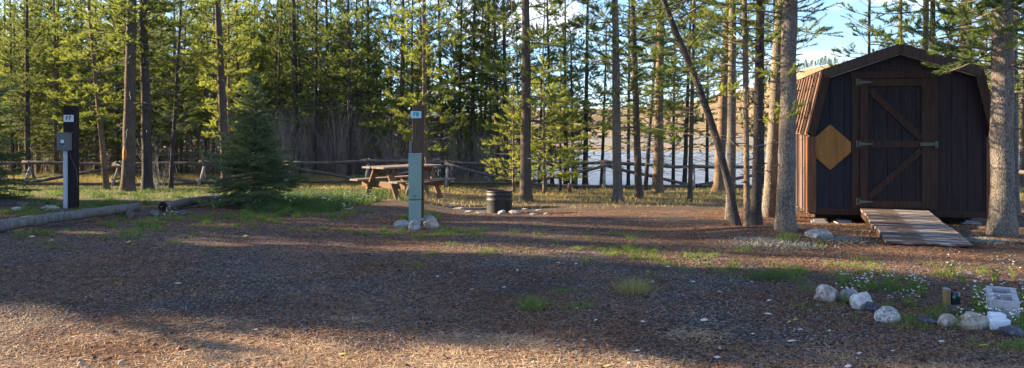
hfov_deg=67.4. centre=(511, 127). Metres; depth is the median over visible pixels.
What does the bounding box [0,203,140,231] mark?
log
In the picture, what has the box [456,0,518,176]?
pine tree
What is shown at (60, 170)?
undergrowth shrub
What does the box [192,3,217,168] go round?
pine tree
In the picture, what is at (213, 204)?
flowering plant
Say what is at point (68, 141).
utility post
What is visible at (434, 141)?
willow shrub
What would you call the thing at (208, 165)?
undergrowth shrub
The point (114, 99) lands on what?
pine tree
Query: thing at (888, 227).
wooden ramp
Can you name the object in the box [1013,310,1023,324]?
flowering plant
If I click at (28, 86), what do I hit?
pine tree
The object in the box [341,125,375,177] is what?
willow shrub
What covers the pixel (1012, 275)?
flowering plant
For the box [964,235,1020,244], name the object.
mat plant
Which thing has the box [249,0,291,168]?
pine tree
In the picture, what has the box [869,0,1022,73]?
pine tree
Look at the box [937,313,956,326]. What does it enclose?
rock
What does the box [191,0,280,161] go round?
pine tree
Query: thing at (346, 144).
willow shrub
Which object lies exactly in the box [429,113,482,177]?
willow shrub
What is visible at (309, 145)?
willow shrub
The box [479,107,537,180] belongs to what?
willow shrub
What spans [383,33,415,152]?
pine tree
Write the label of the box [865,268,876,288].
flowering plant
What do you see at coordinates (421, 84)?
pine tree
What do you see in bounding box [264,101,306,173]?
willow shrub
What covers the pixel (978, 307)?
flowering plant
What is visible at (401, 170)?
willow shrub
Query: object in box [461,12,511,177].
pine tree
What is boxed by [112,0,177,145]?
pine tree
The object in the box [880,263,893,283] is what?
flowering plant
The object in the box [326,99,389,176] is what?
willow shrub
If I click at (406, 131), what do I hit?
willow shrub
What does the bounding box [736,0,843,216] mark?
pine tree
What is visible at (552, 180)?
willow shrub
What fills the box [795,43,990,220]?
garden shed
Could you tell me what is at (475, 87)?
pine tree
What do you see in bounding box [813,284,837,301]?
rock
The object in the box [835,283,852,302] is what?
flowering plant
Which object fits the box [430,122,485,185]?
willow shrub
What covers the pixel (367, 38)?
pine tree
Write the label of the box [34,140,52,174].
undergrowth shrub
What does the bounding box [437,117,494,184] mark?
willow shrub
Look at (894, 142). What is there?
door
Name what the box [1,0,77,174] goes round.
pine tree
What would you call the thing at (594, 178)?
lake
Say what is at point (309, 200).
lush grass
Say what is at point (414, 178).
utility pedestal
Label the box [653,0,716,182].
pine tree
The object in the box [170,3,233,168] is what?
pine tree
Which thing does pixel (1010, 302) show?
cinder block
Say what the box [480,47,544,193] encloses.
pine tree
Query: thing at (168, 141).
pine tree
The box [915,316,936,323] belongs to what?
rock
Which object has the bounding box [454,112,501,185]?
willow shrub
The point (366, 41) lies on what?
pine tree
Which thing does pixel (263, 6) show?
pine tree
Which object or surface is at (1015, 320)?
flowering plant
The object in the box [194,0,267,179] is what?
pine tree
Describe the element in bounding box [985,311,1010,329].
rock
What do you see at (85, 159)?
undergrowth shrub
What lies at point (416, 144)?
utility post
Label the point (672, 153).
pine tree
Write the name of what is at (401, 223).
rock
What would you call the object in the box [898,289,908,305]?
flowering plant
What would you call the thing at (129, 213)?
rock
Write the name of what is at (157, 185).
bare bush
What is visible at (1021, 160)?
pine tree
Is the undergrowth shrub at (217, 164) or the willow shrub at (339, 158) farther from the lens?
the undergrowth shrub at (217, 164)
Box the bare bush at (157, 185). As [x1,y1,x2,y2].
[120,126,169,188]
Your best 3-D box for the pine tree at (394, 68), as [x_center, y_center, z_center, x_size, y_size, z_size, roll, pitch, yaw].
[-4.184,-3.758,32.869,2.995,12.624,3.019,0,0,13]
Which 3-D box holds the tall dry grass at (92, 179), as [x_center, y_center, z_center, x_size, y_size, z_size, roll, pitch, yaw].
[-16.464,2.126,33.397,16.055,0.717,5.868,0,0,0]
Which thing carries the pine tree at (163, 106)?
on the ground at (606, 222)
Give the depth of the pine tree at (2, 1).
52.27 m
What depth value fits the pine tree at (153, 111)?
38.48 m
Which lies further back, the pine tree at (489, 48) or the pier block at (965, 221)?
the pine tree at (489, 48)
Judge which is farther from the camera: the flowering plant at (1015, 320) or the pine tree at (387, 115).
the pine tree at (387, 115)
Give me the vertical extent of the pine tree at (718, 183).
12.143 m
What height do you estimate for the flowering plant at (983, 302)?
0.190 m
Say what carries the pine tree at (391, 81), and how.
on the ground at (606, 222)
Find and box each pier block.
[811,219,827,222]
[833,219,853,223]
[960,219,981,224]
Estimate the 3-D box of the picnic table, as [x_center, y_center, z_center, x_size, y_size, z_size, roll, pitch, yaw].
[-2.438,1.212,17.199,1.572,0.748,1.766,0,0,40]
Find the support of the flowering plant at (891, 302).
on the ground at (606, 222)
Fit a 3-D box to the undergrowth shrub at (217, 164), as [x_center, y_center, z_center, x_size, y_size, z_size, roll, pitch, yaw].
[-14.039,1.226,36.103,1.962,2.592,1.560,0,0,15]
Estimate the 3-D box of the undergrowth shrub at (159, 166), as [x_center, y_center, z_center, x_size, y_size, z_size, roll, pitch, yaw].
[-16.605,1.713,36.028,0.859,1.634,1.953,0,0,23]
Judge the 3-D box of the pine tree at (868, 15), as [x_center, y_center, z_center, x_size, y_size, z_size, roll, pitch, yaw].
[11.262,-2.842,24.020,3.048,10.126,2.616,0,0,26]
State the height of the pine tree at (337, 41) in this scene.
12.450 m
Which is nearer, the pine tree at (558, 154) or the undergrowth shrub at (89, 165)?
the pine tree at (558, 154)
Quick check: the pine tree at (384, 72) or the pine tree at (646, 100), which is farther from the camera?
the pine tree at (384, 72)
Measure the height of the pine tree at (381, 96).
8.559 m
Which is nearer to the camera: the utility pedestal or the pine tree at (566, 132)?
the utility pedestal
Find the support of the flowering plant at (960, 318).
on the ground at (606, 222)
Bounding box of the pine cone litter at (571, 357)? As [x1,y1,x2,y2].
[5,222,1017,367]
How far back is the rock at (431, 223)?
10.33 m
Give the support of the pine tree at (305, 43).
on the ground at (606, 222)
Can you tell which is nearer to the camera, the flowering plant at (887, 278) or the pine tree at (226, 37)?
the flowering plant at (887, 278)
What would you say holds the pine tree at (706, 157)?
on the ground at (606, 222)
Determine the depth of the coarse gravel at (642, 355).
5.98 m
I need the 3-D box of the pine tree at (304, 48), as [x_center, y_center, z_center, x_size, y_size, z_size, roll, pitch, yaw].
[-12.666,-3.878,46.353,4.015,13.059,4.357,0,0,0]
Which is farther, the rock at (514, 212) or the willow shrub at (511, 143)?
the willow shrub at (511, 143)
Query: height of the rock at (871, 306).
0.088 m
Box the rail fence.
[0,158,1023,192]
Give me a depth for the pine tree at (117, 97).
36.60 m
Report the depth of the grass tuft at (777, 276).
6.81 m
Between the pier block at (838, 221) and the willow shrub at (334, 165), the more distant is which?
the willow shrub at (334, 165)
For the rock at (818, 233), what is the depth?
9.04 m
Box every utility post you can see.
[56,106,78,208]
[409,105,423,216]
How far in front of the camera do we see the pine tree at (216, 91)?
44.05 m
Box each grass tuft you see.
[505,291,557,311]
[576,300,596,308]
[610,273,664,296]
[727,265,806,282]
[772,230,804,241]
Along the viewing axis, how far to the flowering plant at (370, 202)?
14.13 m
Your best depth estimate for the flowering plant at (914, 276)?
6.49 m
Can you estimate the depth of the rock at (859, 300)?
5.74 m
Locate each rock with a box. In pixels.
[9,201,29,205]
[40,205,59,210]
[150,210,159,215]
[176,210,186,214]
[393,220,408,227]
[408,220,420,229]
[421,215,436,222]
[423,219,438,227]
[508,210,520,213]
[805,229,832,238]
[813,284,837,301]
[838,289,857,301]
[849,291,872,309]
[865,301,878,311]
[873,306,900,322]
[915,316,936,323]
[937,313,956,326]
[943,304,969,314]
[955,311,988,329]
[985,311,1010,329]
[998,324,1023,336]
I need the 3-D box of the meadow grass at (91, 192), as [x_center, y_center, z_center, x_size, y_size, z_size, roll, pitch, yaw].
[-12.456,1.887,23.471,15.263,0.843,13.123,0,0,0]
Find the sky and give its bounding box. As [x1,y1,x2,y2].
[0,0,1022,114]
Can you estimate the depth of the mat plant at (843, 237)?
9.00 m
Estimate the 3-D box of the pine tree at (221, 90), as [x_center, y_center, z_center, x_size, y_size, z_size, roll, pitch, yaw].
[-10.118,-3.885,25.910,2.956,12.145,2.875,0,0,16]
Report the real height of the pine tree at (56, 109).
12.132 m
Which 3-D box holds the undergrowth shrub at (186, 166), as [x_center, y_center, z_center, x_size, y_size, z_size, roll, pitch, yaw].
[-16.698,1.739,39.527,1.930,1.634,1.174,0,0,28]
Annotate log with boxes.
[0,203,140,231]
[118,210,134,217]
[158,195,222,210]
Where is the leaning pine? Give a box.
[615,0,746,225]
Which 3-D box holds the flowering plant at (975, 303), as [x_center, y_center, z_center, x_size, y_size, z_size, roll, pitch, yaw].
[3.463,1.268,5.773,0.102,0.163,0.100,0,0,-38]
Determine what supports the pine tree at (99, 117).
on the ground at (606, 222)
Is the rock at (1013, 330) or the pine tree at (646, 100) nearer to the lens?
the rock at (1013, 330)
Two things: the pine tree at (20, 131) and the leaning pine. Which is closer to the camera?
the leaning pine
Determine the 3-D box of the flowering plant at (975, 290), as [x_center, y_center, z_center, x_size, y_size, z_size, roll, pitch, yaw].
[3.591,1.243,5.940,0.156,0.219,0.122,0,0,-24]
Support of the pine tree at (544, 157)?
on the ground at (606, 222)
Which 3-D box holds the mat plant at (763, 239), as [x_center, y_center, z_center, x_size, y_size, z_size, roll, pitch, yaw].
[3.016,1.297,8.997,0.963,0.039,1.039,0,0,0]
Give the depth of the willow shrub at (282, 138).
32.55 m
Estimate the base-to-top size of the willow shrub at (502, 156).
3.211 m
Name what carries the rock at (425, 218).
on the ground at (606, 222)
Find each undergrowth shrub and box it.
[14,121,60,173]
[14,142,36,175]
[33,139,62,175]
[34,128,62,173]
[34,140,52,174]
[53,131,98,181]
[79,136,110,177]
[79,150,96,179]
[85,131,119,175]
[88,132,122,175]
[89,134,122,174]
[136,136,177,175]
[137,138,163,174]
[152,149,164,176]
[159,133,193,173]
[169,133,194,176]
[179,117,219,178]
[179,154,199,175]
[182,123,217,179]
[196,139,219,177]
[203,137,220,176]
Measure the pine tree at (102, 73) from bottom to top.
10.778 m
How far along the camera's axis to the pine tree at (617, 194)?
19.31 m
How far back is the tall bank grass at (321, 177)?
31.83 m
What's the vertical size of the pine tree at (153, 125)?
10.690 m
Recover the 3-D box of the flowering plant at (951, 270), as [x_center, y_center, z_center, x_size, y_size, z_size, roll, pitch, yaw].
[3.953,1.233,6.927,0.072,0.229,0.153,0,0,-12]
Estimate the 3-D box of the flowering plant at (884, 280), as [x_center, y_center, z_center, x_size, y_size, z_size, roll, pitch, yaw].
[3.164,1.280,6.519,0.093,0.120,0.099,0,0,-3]
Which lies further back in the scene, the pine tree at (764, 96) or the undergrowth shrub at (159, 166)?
the undergrowth shrub at (159, 166)
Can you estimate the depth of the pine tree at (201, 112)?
49.40 m
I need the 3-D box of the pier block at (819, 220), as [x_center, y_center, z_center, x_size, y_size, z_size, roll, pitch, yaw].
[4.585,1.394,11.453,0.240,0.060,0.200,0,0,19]
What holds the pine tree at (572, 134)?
on the ground at (606, 222)
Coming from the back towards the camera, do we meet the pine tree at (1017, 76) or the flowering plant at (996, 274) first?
the pine tree at (1017, 76)
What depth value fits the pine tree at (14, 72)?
37.65 m
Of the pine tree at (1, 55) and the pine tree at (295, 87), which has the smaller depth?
the pine tree at (295, 87)
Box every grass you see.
[0,184,297,198]
[0,196,1023,352]
[1,187,408,216]
[6,171,298,185]
[299,183,1023,209]
[302,173,534,186]
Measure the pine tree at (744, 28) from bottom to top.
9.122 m
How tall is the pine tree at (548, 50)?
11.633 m
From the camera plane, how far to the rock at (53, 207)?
12.49 m
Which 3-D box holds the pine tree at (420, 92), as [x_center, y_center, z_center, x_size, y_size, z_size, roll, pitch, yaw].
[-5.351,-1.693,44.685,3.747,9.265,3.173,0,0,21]
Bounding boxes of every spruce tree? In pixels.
[0,74,59,198]
[191,67,314,208]
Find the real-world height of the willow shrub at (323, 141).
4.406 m
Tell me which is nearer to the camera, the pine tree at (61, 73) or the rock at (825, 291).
the rock at (825, 291)
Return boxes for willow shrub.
[253,101,308,179]
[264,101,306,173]
[273,101,327,173]
[274,110,312,167]
[277,91,353,178]
[293,92,390,179]
[298,90,345,176]
[300,126,334,178]
[303,108,378,173]
[306,107,373,177]
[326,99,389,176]
[333,99,396,175]
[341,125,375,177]
[344,104,396,176]
[362,107,449,170]
[366,117,404,175]
[370,118,407,179]
[373,121,408,172]
[402,107,458,178]
[409,104,451,175]
[411,111,467,177]
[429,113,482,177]
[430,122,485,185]
[432,114,469,179]
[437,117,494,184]
[443,114,503,186]
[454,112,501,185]
[466,118,516,180]
[475,89,548,184]
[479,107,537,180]
[488,129,519,175]
[542,158,558,183]
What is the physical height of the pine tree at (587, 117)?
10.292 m
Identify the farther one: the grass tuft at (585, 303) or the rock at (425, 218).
the rock at (425, 218)
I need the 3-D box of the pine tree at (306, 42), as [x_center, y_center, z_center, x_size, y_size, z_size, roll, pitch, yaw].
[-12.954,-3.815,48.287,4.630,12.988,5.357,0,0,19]
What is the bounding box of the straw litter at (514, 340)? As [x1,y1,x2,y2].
[0,292,1019,367]
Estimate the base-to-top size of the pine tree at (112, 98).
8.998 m
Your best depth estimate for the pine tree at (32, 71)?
42.50 m
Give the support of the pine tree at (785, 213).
on the ground at (606, 222)
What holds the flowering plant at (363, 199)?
on the ground at (606, 222)
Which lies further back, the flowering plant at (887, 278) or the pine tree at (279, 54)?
the pine tree at (279, 54)
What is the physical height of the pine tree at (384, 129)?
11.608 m
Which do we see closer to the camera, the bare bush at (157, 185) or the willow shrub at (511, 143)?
the bare bush at (157, 185)
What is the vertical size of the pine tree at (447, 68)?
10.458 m
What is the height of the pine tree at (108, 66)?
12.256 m
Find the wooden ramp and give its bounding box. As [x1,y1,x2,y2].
[860,208,972,248]
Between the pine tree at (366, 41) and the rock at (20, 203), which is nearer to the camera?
the rock at (20, 203)
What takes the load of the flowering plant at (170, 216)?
on the ground at (606, 222)
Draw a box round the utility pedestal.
[408,153,421,223]
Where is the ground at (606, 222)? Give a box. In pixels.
[0,64,1023,367]
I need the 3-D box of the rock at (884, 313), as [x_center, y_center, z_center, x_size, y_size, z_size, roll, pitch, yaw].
[2.644,1.327,5.402,0.166,0.146,0.133,0,0,-31]
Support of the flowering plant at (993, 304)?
on the ground at (606, 222)
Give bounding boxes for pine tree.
[0,0,33,116]
[0,0,64,175]
[0,0,66,167]
[0,0,69,176]
[0,0,79,177]
[0,0,116,179]
[0,1,19,161]
[0,2,24,150]
[0,3,41,175]
[0,16,32,141]
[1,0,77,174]
[18,3,65,166]
[20,0,92,171]
[31,0,119,155]
[35,3,104,107]
[43,9,106,171]
[44,1,92,145]
[45,0,140,189]
[47,11,101,144]
[48,0,140,175]
[64,11,104,170]
[66,0,175,181]
[77,0,140,175]
[80,0,182,191]
[83,0,190,189]
[86,1,123,146]
[87,0,149,158]
[87,8,162,159]
[90,14,140,172]
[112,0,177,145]
[119,13,185,170]
[135,0,217,174]
[136,0,220,188]
[136,0,226,174]
[136,14,183,170]
[152,0,219,158]
[161,16,211,172]
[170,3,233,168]
[173,0,251,174]
[176,0,262,187]
[178,3,226,167]
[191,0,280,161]
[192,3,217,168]
[193,0,249,141]
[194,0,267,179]
[198,8,232,147]
[201,0,286,146]
[208,0,263,169]
[211,0,320,174]
[230,3,287,150]
[231,1,289,170]
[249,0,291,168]
[252,0,306,148]
[252,9,305,170]
[257,0,341,172]
[258,0,326,177]
[261,0,307,144]
[262,0,309,160]
[272,0,324,144]
[272,0,362,178]
[283,0,324,159]
[283,0,336,168]
[290,4,338,175]
[301,0,359,169]
[307,0,360,170]
[307,4,354,170]
[308,0,391,175]
[313,0,378,172]
[313,0,383,179]
[313,25,346,146]
[322,2,395,176]
[340,0,392,164]
[351,0,431,159]
[359,0,448,175]
[363,33,397,164]
[373,0,447,155]
[373,37,393,122]
[380,0,474,193]
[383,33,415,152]
[389,21,439,154]
[391,0,482,177]
[404,8,453,144]
[419,0,516,184]
[421,0,502,175]
[427,0,498,157]
[454,4,502,138]
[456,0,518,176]
[457,0,538,180]
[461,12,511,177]
[462,0,541,180]
[467,0,589,201]
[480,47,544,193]
[487,10,542,172]
[503,38,590,193]
[511,0,563,182]
[520,0,578,183]
[533,0,599,182]
[533,21,592,183]
[533,59,597,192]
[549,0,687,201]
[550,1,611,184]
[550,30,597,183]
[574,0,691,198]
[584,27,624,184]
[598,0,652,184]
[607,0,708,193]
[620,0,690,189]
[636,0,753,201]
[639,44,683,175]
[644,34,699,184]
[648,0,781,219]
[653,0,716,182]
[679,0,828,225]
[680,21,737,181]
[685,0,774,191]
[691,0,813,225]
[700,0,839,232]
[726,11,769,170]
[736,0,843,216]
[740,27,771,183]
[742,0,802,184]
[820,0,902,68]
[847,0,946,55]
[855,0,972,57]
[863,0,990,70]
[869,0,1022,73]
[904,0,1023,236]
[937,0,1023,215]
[973,9,991,84]
[987,3,1023,187]
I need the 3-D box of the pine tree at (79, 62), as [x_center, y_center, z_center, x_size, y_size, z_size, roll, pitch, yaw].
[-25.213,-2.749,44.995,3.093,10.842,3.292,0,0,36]
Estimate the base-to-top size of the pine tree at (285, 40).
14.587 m
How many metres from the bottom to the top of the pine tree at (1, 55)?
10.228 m
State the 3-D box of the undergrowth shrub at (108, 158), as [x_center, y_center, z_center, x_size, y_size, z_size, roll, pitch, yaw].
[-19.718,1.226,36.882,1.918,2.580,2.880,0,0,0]
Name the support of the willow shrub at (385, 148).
on the ground at (606, 222)
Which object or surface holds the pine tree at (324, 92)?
on the ground at (606, 222)
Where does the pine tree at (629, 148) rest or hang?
on the ground at (606, 222)
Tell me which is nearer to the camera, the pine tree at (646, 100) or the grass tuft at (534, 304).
the grass tuft at (534, 304)
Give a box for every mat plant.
[713,238,810,252]
[729,235,811,246]
[760,241,838,249]
[804,234,880,244]
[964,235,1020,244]
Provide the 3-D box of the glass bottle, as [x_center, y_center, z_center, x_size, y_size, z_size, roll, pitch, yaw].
[3.386,1.288,5.870,0.074,0.147,0.074,0,0,0]
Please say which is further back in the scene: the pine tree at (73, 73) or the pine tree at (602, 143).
the pine tree at (73, 73)
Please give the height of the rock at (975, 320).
0.140 m
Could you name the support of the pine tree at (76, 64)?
on the ground at (606, 222)
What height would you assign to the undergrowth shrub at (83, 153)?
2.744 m
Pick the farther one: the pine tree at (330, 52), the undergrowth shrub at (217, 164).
the pine tree at (330, 52)
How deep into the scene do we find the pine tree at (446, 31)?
33.56 m
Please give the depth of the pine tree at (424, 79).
22.43 m
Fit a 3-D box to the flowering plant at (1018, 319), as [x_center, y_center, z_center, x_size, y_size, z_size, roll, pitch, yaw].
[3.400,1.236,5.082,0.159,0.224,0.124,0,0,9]
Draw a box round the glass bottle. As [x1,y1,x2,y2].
[951,287,960,304]
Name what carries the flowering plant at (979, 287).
on the ground at (606, 222)
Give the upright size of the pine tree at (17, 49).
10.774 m
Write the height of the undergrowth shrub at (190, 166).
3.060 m
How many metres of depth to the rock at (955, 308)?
5.56 m
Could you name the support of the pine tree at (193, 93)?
on the ground at (606, 222)
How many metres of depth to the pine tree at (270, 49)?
38.32 m
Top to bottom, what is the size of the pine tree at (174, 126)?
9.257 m
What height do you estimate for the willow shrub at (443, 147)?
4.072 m
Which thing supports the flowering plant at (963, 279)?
on the ground at (606, 222)
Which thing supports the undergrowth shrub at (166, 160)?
on the ground at (606, 222)
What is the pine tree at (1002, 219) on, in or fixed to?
on the ground at (606, 222)
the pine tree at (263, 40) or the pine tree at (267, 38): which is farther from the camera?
the pine tree at (267, 38)
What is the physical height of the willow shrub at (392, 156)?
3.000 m
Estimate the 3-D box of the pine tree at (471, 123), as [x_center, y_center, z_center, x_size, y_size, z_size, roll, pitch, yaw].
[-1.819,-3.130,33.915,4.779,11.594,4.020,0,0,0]
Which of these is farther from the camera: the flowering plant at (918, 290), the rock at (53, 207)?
the rock at (53, 207)
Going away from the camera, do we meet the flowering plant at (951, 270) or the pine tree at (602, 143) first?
the flowering plant at (951, 270)
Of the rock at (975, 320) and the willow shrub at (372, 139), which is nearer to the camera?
the rock at (975, 320)
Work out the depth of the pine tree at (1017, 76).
12.94 m
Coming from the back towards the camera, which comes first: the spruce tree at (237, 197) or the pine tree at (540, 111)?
the pine tree at (540, 111)
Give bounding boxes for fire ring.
[486,189,512,212]
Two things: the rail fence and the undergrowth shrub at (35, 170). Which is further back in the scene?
the undergrowth shrub at (35, 170)
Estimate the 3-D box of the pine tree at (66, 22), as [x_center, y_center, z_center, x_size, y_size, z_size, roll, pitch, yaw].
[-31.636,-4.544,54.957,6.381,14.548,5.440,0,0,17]
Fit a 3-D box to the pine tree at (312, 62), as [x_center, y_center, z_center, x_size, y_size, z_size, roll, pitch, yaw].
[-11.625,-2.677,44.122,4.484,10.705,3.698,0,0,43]
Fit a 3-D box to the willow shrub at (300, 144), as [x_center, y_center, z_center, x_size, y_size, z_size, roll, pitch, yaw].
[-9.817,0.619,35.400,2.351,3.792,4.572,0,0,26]
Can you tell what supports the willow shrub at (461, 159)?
on the ground at (606, 222)
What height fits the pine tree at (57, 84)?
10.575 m
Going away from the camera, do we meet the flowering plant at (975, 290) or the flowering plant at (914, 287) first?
the flowering plant at (975, 290)
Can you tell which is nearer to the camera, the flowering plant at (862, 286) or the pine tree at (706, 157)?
the flowering plant at (862, 286)
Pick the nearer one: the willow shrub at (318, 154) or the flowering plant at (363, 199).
the flowering plant at (363, 199)
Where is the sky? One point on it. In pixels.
(833, 19)
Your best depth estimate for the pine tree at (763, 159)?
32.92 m
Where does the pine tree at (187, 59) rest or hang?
on the ground at (606, 222)
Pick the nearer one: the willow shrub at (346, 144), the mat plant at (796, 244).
the mat plant at (796, 244)
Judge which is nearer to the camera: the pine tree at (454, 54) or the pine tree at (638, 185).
the pine tree at (638, 185)
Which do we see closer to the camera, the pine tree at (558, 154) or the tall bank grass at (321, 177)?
the pine tree at (558, 154)
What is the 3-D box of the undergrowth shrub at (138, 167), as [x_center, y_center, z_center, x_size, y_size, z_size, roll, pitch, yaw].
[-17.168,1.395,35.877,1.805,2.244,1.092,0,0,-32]
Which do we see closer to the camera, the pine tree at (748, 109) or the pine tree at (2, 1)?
the pine tree at (748, 109)
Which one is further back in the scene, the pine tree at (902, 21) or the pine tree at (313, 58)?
the pine tree at (313, 58)
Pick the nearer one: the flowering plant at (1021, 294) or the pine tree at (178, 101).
the flowering plant at (1021, 294)
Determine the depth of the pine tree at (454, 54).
33.16 m
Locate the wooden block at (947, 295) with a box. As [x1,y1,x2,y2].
[942,287,950,304]
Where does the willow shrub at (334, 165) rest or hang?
on the ground at (606, 222)
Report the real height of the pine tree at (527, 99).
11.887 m
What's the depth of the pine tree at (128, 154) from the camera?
21.87 m
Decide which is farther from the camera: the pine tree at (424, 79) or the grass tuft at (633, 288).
the pine tree at (424, 79)
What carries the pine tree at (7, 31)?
on the ground at (606, 222)
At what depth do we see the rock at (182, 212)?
12.04 m
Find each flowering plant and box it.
[163,206,175,220]
[211,193,220,209]
[358,190,367,205]
[366,192,375,205]
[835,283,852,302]
[837,264,849,285]
[857,275,868,291]
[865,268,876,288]
[877,271,888,285]
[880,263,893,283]
[885,291,894,306]
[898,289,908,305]
[906,276,915,288]
[908,289,919,306]
[909,267,922,285]
[912,268,925,286]
[917,278,927,295]
[943,253,957,277]
[955,307,970,327]
[957,264,971,284]
[964,276,985,301]
[968,285,980,306]
[973,279,986,291]
[974,293,992,314]
[980,292,988,315]
[986,297,1001,311]
[989,259,1003,281]
[1008,259,1020,277]
[1008,274,1023,301]
[1009,297,1023,329]
[1009,309,1020,326]
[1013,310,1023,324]
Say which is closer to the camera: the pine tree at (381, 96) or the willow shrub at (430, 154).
the willow shrub at (430, 154)
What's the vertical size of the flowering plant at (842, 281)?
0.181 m
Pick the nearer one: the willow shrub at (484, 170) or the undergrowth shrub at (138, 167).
the willow shrub at (484, 170)
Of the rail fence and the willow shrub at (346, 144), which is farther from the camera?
the willow shrub at (346, 144)
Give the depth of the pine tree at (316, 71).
33.99 m
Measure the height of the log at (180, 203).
0.276 m
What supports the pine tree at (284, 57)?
on the ground at (606, 222)
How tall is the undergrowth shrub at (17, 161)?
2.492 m
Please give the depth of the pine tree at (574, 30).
35.96 m
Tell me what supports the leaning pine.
on the ground at (606, 222)
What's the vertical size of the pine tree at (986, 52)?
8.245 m
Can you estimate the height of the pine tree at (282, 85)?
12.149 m
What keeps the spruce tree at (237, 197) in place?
on the ground at (606, 222)
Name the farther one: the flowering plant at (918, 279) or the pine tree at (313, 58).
the pine tree at (313, 58)
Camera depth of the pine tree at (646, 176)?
27.94 m
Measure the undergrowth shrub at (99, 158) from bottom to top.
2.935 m
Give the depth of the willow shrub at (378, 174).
35.78 m
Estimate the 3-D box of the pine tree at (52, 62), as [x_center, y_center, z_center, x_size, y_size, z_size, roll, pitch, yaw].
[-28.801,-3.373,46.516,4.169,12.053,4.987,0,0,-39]
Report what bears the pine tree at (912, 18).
on the ground at (606, 222)
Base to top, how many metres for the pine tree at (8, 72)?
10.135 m
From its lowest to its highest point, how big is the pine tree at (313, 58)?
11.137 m
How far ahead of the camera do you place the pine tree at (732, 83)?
11.94 m
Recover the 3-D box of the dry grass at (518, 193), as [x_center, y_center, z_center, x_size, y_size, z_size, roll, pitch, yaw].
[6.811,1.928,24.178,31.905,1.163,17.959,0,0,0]
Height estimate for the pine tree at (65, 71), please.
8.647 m
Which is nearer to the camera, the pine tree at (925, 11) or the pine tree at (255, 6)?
the pine tree at (925, 11)
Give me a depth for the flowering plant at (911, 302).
5.82 m
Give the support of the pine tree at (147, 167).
on the ground at (606, 222)
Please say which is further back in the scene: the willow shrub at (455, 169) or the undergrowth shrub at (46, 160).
the undergrowth shrub at (46, 160)
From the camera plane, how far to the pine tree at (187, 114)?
43.44 m
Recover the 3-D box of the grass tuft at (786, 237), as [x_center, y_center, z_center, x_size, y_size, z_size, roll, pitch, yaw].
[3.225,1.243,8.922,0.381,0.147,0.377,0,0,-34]
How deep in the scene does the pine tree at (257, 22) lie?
42.53 m
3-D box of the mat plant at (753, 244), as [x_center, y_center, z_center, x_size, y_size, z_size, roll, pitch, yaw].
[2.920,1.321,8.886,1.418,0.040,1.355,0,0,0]
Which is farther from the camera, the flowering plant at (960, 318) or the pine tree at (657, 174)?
the pine tree at (657, 174)
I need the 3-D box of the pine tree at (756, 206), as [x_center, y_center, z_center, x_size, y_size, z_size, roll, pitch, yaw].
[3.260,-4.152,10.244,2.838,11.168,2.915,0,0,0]
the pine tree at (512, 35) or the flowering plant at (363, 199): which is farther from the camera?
the pine tree at (512, 35)
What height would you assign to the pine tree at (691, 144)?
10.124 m
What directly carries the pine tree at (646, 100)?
on the ground at (606, 222)
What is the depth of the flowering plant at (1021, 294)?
5.98 m
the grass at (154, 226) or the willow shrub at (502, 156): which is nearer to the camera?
the grass at (154, 226)
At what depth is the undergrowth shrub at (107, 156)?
35.69 m
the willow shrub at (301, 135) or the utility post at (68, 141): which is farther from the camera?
the willow shrub at (301, 135)
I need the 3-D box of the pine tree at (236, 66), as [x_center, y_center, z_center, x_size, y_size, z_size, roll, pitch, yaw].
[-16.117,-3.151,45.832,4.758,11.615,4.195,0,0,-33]
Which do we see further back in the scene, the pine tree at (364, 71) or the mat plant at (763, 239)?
the pine tree at (364, 71)
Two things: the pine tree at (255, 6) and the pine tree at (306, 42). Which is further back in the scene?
the pine tree at (306, 42)
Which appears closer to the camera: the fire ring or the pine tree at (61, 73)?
the fire ring
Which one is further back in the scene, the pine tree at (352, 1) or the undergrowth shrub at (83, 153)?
the pine tree at (352, 1)
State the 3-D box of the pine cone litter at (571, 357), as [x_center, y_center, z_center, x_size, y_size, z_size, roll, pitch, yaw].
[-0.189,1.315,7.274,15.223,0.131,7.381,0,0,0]
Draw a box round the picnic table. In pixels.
[350,164,455,199]
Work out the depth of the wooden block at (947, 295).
5.85 m
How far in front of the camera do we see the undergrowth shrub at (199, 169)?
33.58 m
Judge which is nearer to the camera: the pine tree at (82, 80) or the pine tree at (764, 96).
the pine tree at (764, 96)
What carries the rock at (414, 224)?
on the ground at (606, 222)
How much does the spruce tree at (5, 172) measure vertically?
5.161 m
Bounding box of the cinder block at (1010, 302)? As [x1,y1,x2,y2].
[986,285,1019,322]
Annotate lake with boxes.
[434,151,765,184]
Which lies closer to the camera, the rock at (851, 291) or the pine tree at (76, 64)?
the rock at (851, 291)
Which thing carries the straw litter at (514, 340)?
on the ground at (606, 222)
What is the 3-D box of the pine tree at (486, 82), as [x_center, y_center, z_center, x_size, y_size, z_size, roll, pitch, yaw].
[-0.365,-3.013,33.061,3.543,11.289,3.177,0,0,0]
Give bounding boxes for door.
[856,78,937,208]
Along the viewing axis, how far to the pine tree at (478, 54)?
40.00 m
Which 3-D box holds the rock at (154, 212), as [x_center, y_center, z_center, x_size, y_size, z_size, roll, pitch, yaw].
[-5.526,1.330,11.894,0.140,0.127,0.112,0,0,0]
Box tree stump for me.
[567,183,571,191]

